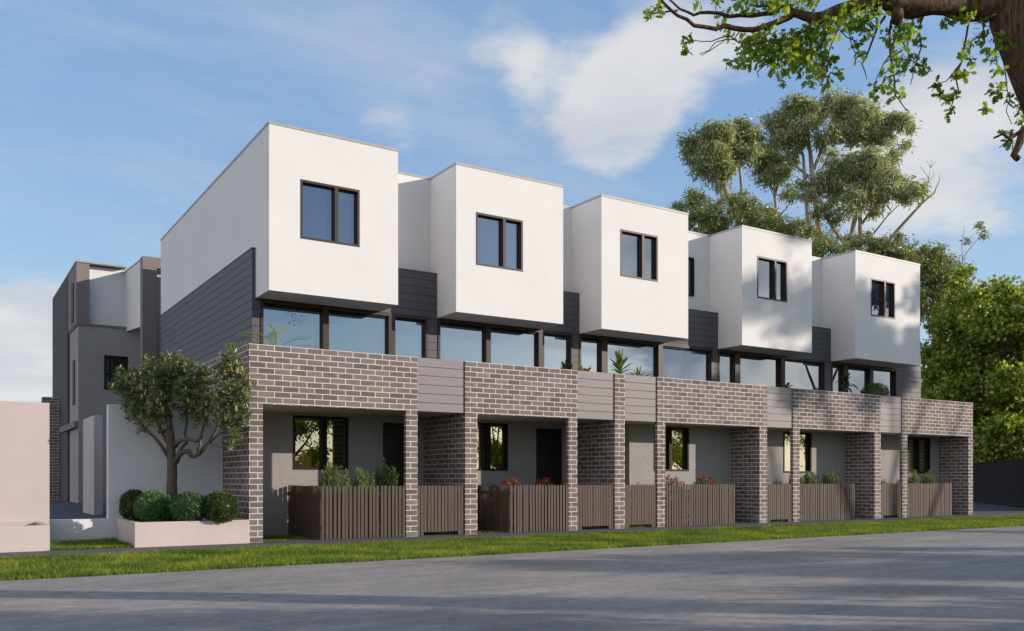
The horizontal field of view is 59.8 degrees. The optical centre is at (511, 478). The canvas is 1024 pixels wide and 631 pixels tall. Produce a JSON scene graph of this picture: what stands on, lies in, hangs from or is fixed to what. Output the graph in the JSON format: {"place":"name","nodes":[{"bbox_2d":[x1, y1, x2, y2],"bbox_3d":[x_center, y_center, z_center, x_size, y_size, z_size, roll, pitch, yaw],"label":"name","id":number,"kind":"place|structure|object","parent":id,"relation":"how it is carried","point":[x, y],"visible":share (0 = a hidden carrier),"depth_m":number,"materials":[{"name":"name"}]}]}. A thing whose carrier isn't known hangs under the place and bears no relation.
{"place":"outdoors","nodes":[
{"label":"outdoors","id":0,"kind":"place"},
{"bbox_2d":[49,500,106,519],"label":"terrace","id":1,"kind":"structure","parent":0,"point":[59,509],"depth_m":23.26,"materials":[{"name":"grey concrete"}]},
{"bbox_2d":[83,415,102,514],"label":"gate pillar","id":2,"kind":"structure","parent":1,"relation":"on","point":[93,465],"depth_m":21.10,"materials":[{"name":"white paint"}]},
{"bbox_2d":[41,256,160,502],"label":"building","id":3,"kind":"structure","parent":0,"point":[106,319],"depth_m":31.92,"materials":[{"name":"grey paint"}]},
{"bbox_2d":[71,282,73,323],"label":"side window","id":4,"kind":"structure","parent":3,"relation":"in","point":[72,286],"depth_m":32.02,"materials":[{"name":"black glass"}]},
{"bbox_2d":[72,360,74,404],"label":"side window","id":5,"kind":"structure","parent":3,"relation":"in","point":[73,362],"depth_m":32.22,"materials":[{"name":"black metal"}]},
{"bbox_2d":[104,355,127,389],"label":"window","id":6,"kind":"structure","parent":3,"relation":"in","point":[110,362],"depth_m":31.99,"materials":[{"name":"black glass"}]},
{"bbox_2d":[0,514,1023,580],"bbox_3d":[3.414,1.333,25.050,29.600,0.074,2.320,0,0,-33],"label":"lawn","id":7,"kind":"structure","parent":0,"point":[387,533],"depth_m":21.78,"materials":[{"name":"green plant"}]},
{"bbox_2d":[49,518,107,540],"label":"retaining wall","id":8,"kind":"structure","parent":7,"relation":"on","point":[72,529],"depth_m":18.24,"materials":[{"name":"grey concrete"}]},
{"bbox_2d":[145,121,464,542],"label":"townhouse","id":9,"kind":"structure","parent":7,"relation":"on","point":[322,240],"depth_m":20.43,"materials":[{"name":"white paint"}]},
{"bbox_2d":[231,323,321,348],"bbox_3d":[-5.068,-2.513,18.936,2.145,1.586,0.731,0,0,-33],"label":"palm plant","id":10,"kind":"object","parent":9,"relation":"on","point":[275,332],"visible":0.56,"depth_m":18.88,"materials":[{"name":"green plant"}]},
{"bbox_2d":[293,415,347,469],"bbox_3d":[-4.575,-0.856,21.218,1.373,1.268,0.142,0,0,-33],"label":"window","id":11,"kind":"structure","parent":9,"relation":"in","point":[318,441],"depth_m":21.20,"materials":[{"name":"black glass"}]},
{"bbox_2d":[300,179,359,246],"bbox_3d":[-4.072,-5.899,19.844,1.384,1.295,0.146,0,0,-33],"label":"window","id":12,"kind":"structure","parent":9,"relation":"in","point":[329,213],"depth_m":19.86,"materials":[{"name":"blue glass"}]},
{"bbox_2d":[260,299,427,357],"bbox_3d":[-3.898,-2.886,21.104,4.190,2.311,0.155,0,0,-33],"label":"window","id":13,"kind":"structure","parent":9,"relation":"in","point":[329,327],"depth_m":21.09,"materials":[{"name":"clear glass"}]},
{"bbox_2d":[383,423,403,531],"bbox_3d":[-2.850,-0.020,22.337,0.914,2.760,0.062,0,0,-33],"label":"door","id":14,"kind":"structure","parent":9,"relation":"in","point":[393,433],"depth_m":22.26,"materials":[{"name":"brown metal"}]},
{"bbox_2d":[417,485,463,535],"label":"picket gate","id":15,"kind":"structure","parent":9,"relation":"attached to","point":[447,507],"depth_m":20.54,"materials":[{"name":"brown wood"}]},
{"bbox_2d":[318,463,350,536],"bbox_3d":[-3.904,0.461,19.565,0.763,1.742,0.544,0,0,-20],"label":"bush","id":16,"kind":"object","parent":7,"relation":"on","point":[332,476],"visible":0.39,"depth_m":19.50,"materials":[{"name":"green plant"}]},
{"bbox_2d":[288,485,404,539],"bbox_3d":[-3.807,0.720,20.362,1.988,1.159,2.143,0,0,-33],"label":"picket fence","id":17,"kind":"object","parent":7,"relation":"on","point":[306,511],"visible":0.98,"depth_m":19.50,"materials":[{"name":"brown wood"}]},
{"bbox_2d":[352,467,375,535],"bbox_3d":[-3.323,0.513,19.995,0.688,1.638,0.618,0,0,-33],"label":"bush","id":18,"kind":"object","parent":7,"relation":"on","point":[360,480],"visible":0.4,"depth_m":19.88,"materials":[{"name":"green plant"}]},
{"bbox_2d":[372,458,398,532],"bbox_3d":[-2.872,0.413,20.322,0.630,1.838,0.540,0,0,-33],"label":"bush","id":19,"kind":"object","parent":7,"relation":"on","point":[384,478],"visible":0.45,"depth_m":20.24,"materials":[{"name":"green plant"}]},
{"bbox_2d":[496,477,522,530],"bbox_3d":[-0.012,0.637,22.145,0.822,1.408,0.667,0,0,-33],"label":"flowering bush","id":20,"kind":"object","parent":7,"relation":"on","point":[513,482],"visible":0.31,"depth_m":22.10,"materials":[{"name":"green plant"}]},
{"bbox_2d":[424,162,613,533],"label":"townhouse","id":21,"kind":"structure","parent":7,"relation":"on","point":[507,297],"depth_m":22.51,"materials":[{"name":"white paint"}]},
{"bbox_2d":[477,423,507,470],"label":"window","id":22,"kind":"structure","parent":21,"relation":"in","point":[492,438],"depth_m":23.85,"materials":[{"name":"black glass"}]},
{"bbox_2d":[476,212,522,271],"bbox_3d":[-0.340,-5.901,22.238,1.377,1.296,0.146,0,0,-33],"label":"window","id":23,"kind":"structure","parent":21,"relation":"in","point":[499,240],"depth_m":22.26,"materials":[{"name":"blue glass"}]},
{"bbox_2d":[437,318,572,369],"bbox_3d":[-0.123,-2.886,23.526,4.200,2.311,0.155,0,0,-33],"label":"window","id":24,"kind":"structure","parent":21,"relation":"in","point":[458,340],"depth_m":23.50,"materials":[{"name":"clear glass"}]},
{"bbox_2d":[536,428,561,525],"bbox_3d":[1.023,-0.020,24.793,0.903,2.760,0.110,0,0,-33],"label":"door","id":25,"kind":"structure","parent":21,"relation":"in","point":[548,441],"depth_m":24.80,"materials":[{"name":"black wood"}]},
{"bbox_2d":[560,364,572,369],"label":"aloe plant","id":26,"kind":"object","parent":21,"relation":"on","point":[569,367],"visible":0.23,"depth_m":23.06,"materials":[{"name":"green plant"}]},
{"bbox_2d":[571,361,590,370],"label":"bromeliad plant","id":27,"kind":"object","parent":21,"relation":"on","point":[581,368],"visible":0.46,"depth_m":23.46,"materials":[{"name":"green plant"}]},
{"bbox_2d":[577,485,613,529],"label":"picket gate","id":28,"kind":"structure","parent":21,"relation":"attached to","point":[601,505],"depth_m":22.98,"materials":[{"name":"brown wood"}]},
{"bbox_2d":[477,485,567,532],"bbox_3d":[0.108,0.720,22.873,1.736,1.160,2.143,0,0,-33],"label":"picket fence","id":29,"kind":"object","parent":7,"relation":"on","point":[489,500],"visible":0.83,"depth_m":22.02,"materials":[{"name":"brown wood"}]},
{"bbox_2d":[528,477,553,529],"bbox_3d":[0.805,0.649,22.683,0.799,1.394,0.661,0,0,-33],"label":"flowering bush","id":30,"kind":"object","parent":7,"relation":"on","point":[544,482],"visible":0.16,"depth_m":22.63,"materials":[{"name":"green plant"}]},
{"bbox_2d":[572,194,766,528],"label":"townhouse","id":31,"kind":"structure","parent":7,"relation":"on","point":[640,278],"depth_m":25.08,"materials":[{"name":"white paint"}]},
{"bbox_2d":[609,349,635,374],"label":"dracaena plant","id":32,"kind":"object","parent":31,"relation":"on","point":[619,363],"visible":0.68,"depth_m":24.05,"materials":[{"name":"green plant"}]},
{"bbox_2d":[620,229,657,281],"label":"window","id":33,"kind":"structure","parent":31,"relation":"in","point":[638,251],"depth_m":24.72,"materials":[{"name":"glass"}]},
{"bbox_2d":[628,366,649,375],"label":"dracaena plant","id":34,"kind":"object","parent":31,"relation":"on","point":[638,372],"visible":0.25,"depth_m":24.37,"materials":[{"name":"green plant"}]},
{"bbox_2d":[625,484,655,527],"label":"picket gate","id":35,"kind":"structure","parent":31,"relation":"attached to","point":[648,492],"depth_m":23.78,"materials":[{"name":"brown wood"}]},
{"bbox_2d":[579,334,712,380],"bbox_3d":[4.005,-2.886,26.174,5.150,2.311,0.155,0,0,-33],"label":"window","id":36,"kind":"structure","parent":31,"relation":"in","point":[667,360],"depth_m":26.22,"materials":[{"name":"glass"}]},
{"bbox_2d":[654,426,688,470],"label":"window","id":37,"kind":"structure","parent":31,"relation":"in","point":[676,438],"depth_m":26.07,"materials":[{"name":"black glass"}]},
{"bbox_2d":[688,257,693,296],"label":"window","id":38,"kind":"structure","parent":31,"relation":"in","point":[690,260],"depth_m":27.47,"materials":[{"name":"black glass"}]},
{"bbox_2d":[665,474,684,523],"bbox_3d":[4.463,0.592,25.027,1.024,1.476,0.820,0,0,-33],"label":"flowering bush","id":39,"kind":"object","parent":7,"relation":"on","point":[672,481],"visible":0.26,"depth_m":24.96,"materials":[{"name":"green plant"}]},
{"bbox_2d":[688,475,716,519],"bbox_3d":[5.584,0.605,25.744,1.068,1.505,0.855,0,0,-33],"label":"flowering bush","id":40,"kind":"object","parent":7,"relation":"on","point":[705,480],"visible":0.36,"depth_m":25.68,"materials":[{"name":"green plant"}]},
{"bbox_2d":[710,225,880,521],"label":"townhouse","id":41,"kind":"structure","parent":7,"relation":"on","point":[774,336],"depth_m":28.10,"materials":[{"name":"white paint"}]},
{"bbox_2d":[718,349,825,390],"bbox_3d":[8.521,-2.886,29.071,5.100,2.311,0.155,0,0,-33],"label":"window","id":42,"kind":"structure","parent":41,"relation":"in","point":[739,367],"depth_m":29.07,"materials":[{"name":"glass"}]},
{"bbox_2d":[757,256,786,301],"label":"window","id":43,"kind":"structure","parent":41,"relation":"in","point":[771,273],"depth_m":27.64,"materials":[{"name":"clear glass"}]},
{"bbox_2d":[767,484,791,522],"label":"picket gate","id":44,"kind":"structure","parent":41,"relation":"attached to","point":[779,501],"depth_m":26.73,"materials":[{"name":"brown wood"}]},
{"bbox_2d":[783,432,811,472],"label":"window","id":45,"kind":"structure","parent":41,"relation":"in","point":[805,438],"depth_m":29.07,"materials":[{"name":"black glass"}]},
{"bbox_2d":[834,373,858,392],"bbox_3d":[11.042,-2.613,29.249,0.865,1.786,0.930,0,0,-33],"label":"drooping dracaena","id":46,"kind":"object","parent":41,"relation":"on","point":[845,378],"visible":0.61,"depth_m":29.25,"materials":[{"name":"green plant"}]},
{"bbox_2d":[788,474,804,483],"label":"bush","id":47,"kind":"object","parent":7,"relation":"on","point":[801,482],"visible":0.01,"depth_m":27.71,"materials":[{"name":"green plant"}]},
{"bbox_2d":[802,471,819,491],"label":"bush","id":48,"kind":"object","parent":7,"relation":"on","point":[809,480],"visible":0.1,"depth_m":28.17,"materials":[{"name":"green plant"}]},
{"bbox_2d":[822,469,838,483],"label":"bush","id":49,"kind":"object","parent":7,"relation":"on","point":[829,479],"visible":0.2,"depth_m":28.64,"materials":[{"name":"green plant"}]},
{"bbox_2d":[822,250,972,517],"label":"townhouse","id":50,"kind":"structure","parent":7,"relation":"on","point":[871,311],"depth_m":30.95,"materials":[{"name":"white render"},{"name":"grey brick"},{"name":"dark grey cladding boards"}]},
{"bbox_2d":[831,361,896,396],"bbox_3d":[12.494,-2.886,31.620,3.680,2.311,0.155,0,0,-33],"label":"window","id":51,"kind":"structure","parent":50,"relation":"in","point":[860,376],"depth_m":31.59,"materials":[{"name":"glass"}]},
{"bbox_2d":[859,382,888,395],"bbox_3d":[12.265,-2.514,30.103,0.977,1.588,0.984,0,0,-33],"label":"topiary ball","id":52,"kind":"object","parent":50,"relation":"on","point":[876,389],"visible":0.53,"depth_m":29.83,"materials":[{"name":"green plant"}]},
{"bbox_2d":[871,278,894,318],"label":"window","id":53,"kind":"structure","parent":50,"relation":"in","point":[882,292],"depth_m":30.63,"materials":[{"name":"clear glass"}]},
{"bbox_2d":[881,483,900,517],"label":"picket gate","id":54,"kind":"structure","parent":50,"relation":"attached to","point":[890,499],"depth_m":29.68,"materials":[{"name":"brown wood"}]},
{"bbox_2d":[908,437,929,473],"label":"window","id":55,"kind":"structure","parent":50,"relation":"in","point":[918,448],"depth_m":32.41,"materials":[{"name":"glass"}]},
{"bbox_2d":[908,470,919,514],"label":"bush","id":56,"kind":"object","parent":7,"relation":"on","point":[913,479],"visible":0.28,"depth_m":30.99,"materials":[{"name":"green plant"}]},
{"bbox_2d":[920,470,935,512],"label":"bush","id":57,"kind":"object","parent":7,"relation":"on","point":[925,479],"visible":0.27,"depth_m":31.50,"materials":[{"name":"green plant"}]},
{"bbox_2d":[0,526,1023,630],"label":"road","id":58,"kind":"structure","parent":0,"point":[959,580],"depth_m":10.35,"materials":[{"name":"grey asphalt"}]},
{"bbox_2d":[0,512,1023,557],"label":"footpath","id":59,"kind":"structure","parent":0,"point":[368,539],"depth_m":20.11,"materials":[{"name":"grey concrete"}]},
{"bbox_2d":[666,484,734,525],"bbox_3d":[5.024,0.720,25.427,2.644,1.159,1.133,0,0,-33],"label":"picket fence","id":60,"kind":"object","parent":59,"relation":"on","point":[725,510],"visible":0.98,"depth_m":24.95,"materials":[{"name":"brown wood"}]},
{"bbox_2d":[800,483,854,520],"bbox_3d":[9.625,0.720,28.379,2.652,1.160,1.133,0,0,-33],"label":"picket fence","id":61,"kind":"object","parent":59,"relation":"on","point":[837,501],"visible":0.98,"depth_m":27.89,"materials":[{"name":"brown wood"}]},
{"bbox_2d":[908,483,951,516],"bbox_3d":[14.212,0.720,31.322,2.604,1.158,1.133,0,0,-33],"label":"picket fence","id":62,"kind":"object","parent":59,"relation":"on","point":[941,505],"visible":0.97,"depth_m":30.84,"materials":[{"name":"brown wood"}]},
{"bbox_2d":[0,0,1023,402],"label":"sky","id":63,"kind":"structure","parent":0,"point":[116,116],"materials":[{"name":"blue"}]},
{"bbox_2d":[973,502,1023,513],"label":"driveway","id":64,"kind":"structure","parent":0,"point":[981,508],"depth_m":39.20,"materials":[{"name":"grey concrete"}]},
{"bbox_2d":[667,184,739,234],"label":"young eucalyptus","id":65,"kind":"object","parent":64,"relation":"on","point":[703,219],"visible":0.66,"depth_m":55.14,"materials":[{"name":"green plant"}]},
{"bbox_2d":[675,113,769,207],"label":"eucalyptus tree","id":66,"kind":"object","parent":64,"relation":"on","point":[724,149],"visible":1,"depth_m":61.05,"materials":[{"name":"green plant"}]},
{"bbox_2d":[721,188,784,232],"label":"young eucalyptus","id":67,"kind":"object","parent":64,"relation":"on","point":[748,212],"visible":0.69,"depth_m":52.61,"materials":[{"name":"green plant"}]},
{"bbox_2d":[744,136,801,214],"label":"eucalyptus tree","id":68,"kind":"object","parent":64,"relation":"on","point":[770,169],"visible":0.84,"depth_m":65.22,"materials":[{"name":"green plant"}]},
{"bbox_2d":[772,214,846,257],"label":"young eucalyptus","id":69,"kind":"object","parent":64,"relation":"on","point":[821,244],"visible":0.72,"depth_m":51.75,"materials":[{"name":"green plant"}]},
{"bbox_2d":[773,142,933,250],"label":"eucalyptus tree","id":70,"kind":"object","parent":64,"relation":"on","point":[863,173],"visible":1,"depth_m":57.99,"materials":[{"name":"green plant"}]},
{"bbox_2d":[829,228,927,267],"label":"young eucalyptus","id":71,"kind":"object","parent":64,"relation":"on","point":[884,246],"visible":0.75,"depth_m":50.82,"materials":[{"name":"green plant"}]},
{"bbox_2d":[911,239,976,336],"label":"young eucalyptus","id":72,"kind":"object","parent":64,"relation":"on","point":[932,269],"visible":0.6,"depth_m":54.47,"materials":[{"name":"green plant"}]},
{"bbox_2d":[920,258,994,462],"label":"maple tree","id":73,"kind":"object","parent":64,"relation":"on","point":[947,372],"visible":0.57,"depth_m":50.95,"materials":[{"name":"green plant"}]},
{"bbox_2d":[959,221,991,340],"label":"tree","id":74,"kind":"object","parent":64,"relation":"on","point":[979,227],"visible":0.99,"depth_m":59.96,"materials":[{"name":"green plant"}]},
{"bbox_2d":[959,269,1023,461],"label":"maple tree","id":75,"kind":"object","parent":64,"relation":"on","point":[1001,431],"visible":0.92,"depth_m":48.68,"materials":[{"name":"green plant"}]},
{"bbox_2d":[973,459,1023,507],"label":"steel fence","id":76,"kind":"object","parent":64,"relation":"on","point":[998,482],"visible":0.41,"depth_m":44.07,"materials":[{"name":"grey metal"}]},
{"bbox_3d":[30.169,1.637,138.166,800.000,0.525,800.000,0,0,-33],"label":"ground","id":77,"kind":"structure","parent":0,"visible":0},
{"bbox_2d":[0,401,48,524],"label":"boundary wall","id":78,"kind":"structure","parent":77,"relation":"on","point":[24,461],"depth_m":17.36,"materials":[{"name":"paint"}]},
{"bbox_2d":[0,522,49,552],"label":"planter box","id":79,"kind":"object","parent":77,"relation":"on","point":[23,536],"visible":0.79,"depth_m":15.94,"materials":[{"name":"concrete"}]},
{"bbox_2d":[107,404,222,538],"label":"garden wall","id":80,"kind":"structure","parent":77,"relation":"on","point":[136,461],"depth_m":18.97,"materials":[{"name":"white paint"}]},
{"bbox_2d":[117,517,248,547],"bbox_3d":[-6.768,1.093,18.274,2.168,0.535,1.990,0,0,-33],"label":"planter box","id":81,"kind":"object","parent":77,"relation":"on","point":[204,531],"visible":0.66,"depth_m":17.43,"materials":[{"name":"concrete"}]},
{"bbox_2d":[119,489,141,521],"bbox_3d":[-7.894,0.554,18.609,0.632,0.710,0.615,0,0,-33],"label":"box ball","id":82,"kind":"object","parent":81,"relation":"on","point":[127,501],"visible":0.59,"depth_m":18.41,"materials":[{"name":"green plant"}]},
{"bbox_2d":[133,490,171,521],"bbox_3d":[-7.146,0.563,17.762,0.779,0.705,0.774,0,0,-33],"label":"box ball","id":83,"kind":"object","parent":81,"relation":"on","point":[151,506],"visible":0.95,"depth_m":17.55,"materials":[{"name":"green plant"}]},
{"bbox_2d":[107,340,256,521],"bbox_3d":[-6.645,-0.941,18.190,3.430,3.682,1.255,0,0,11],"label":"banksia tree","id":84,"kind":"object","parent":81,"relation":"on","point":[143,401],"visible":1,"depth_m":18.05,"materials":[{"name":"green plant"}]},
{"bbox_2d":[168,491,207,521],"bbox_3d":[-6.385,0.563,17.599,0.807,0.678,0.809,0,0,-33],"label":"box ball","id":85,"kind":"object","parent":81,"relation":"on","point":[186,506],"visible":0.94,"depth_m":17.40,"materials":[{"name":"green plant"}]},
{"bbox_2d":[202,491,239,522],"bbox_3d":[-5.827,0.564,17.751,0.748,0.671,0.746,0,0,-33],"label":"box ball","id":86,"kind":"object","parent":81,"relation":"on","point":[221,506],"visible":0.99,"depth_m":17.55,"materials":[{"name":"green plant"}]},
{"bbox_2d":[643,0,1023,161],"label":"oak tree","id":87,"kind":"object","parent":77,"relation":"on","point":[1004,19],"visible":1,"depth_m":9.30,"materials":[{"name":"green plant"}]},
{"bbox_2d":[755,83,922,233],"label":"eucalyptus tree","id":88,"kind":"object","parent":77,"relation":"on","point":[797,120],"visible":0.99,"depth_m":63.04,"materials":[{"name":"green plant"}]},
{"bbox_2d":[872,161,939,237],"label":"dead tree","id":89,"kind":"object","parent":77,"relation":"on","point":[904,222],"visible":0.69,"depth_m":59.96,"materials":[{"name":"brown wood"}]}
]}

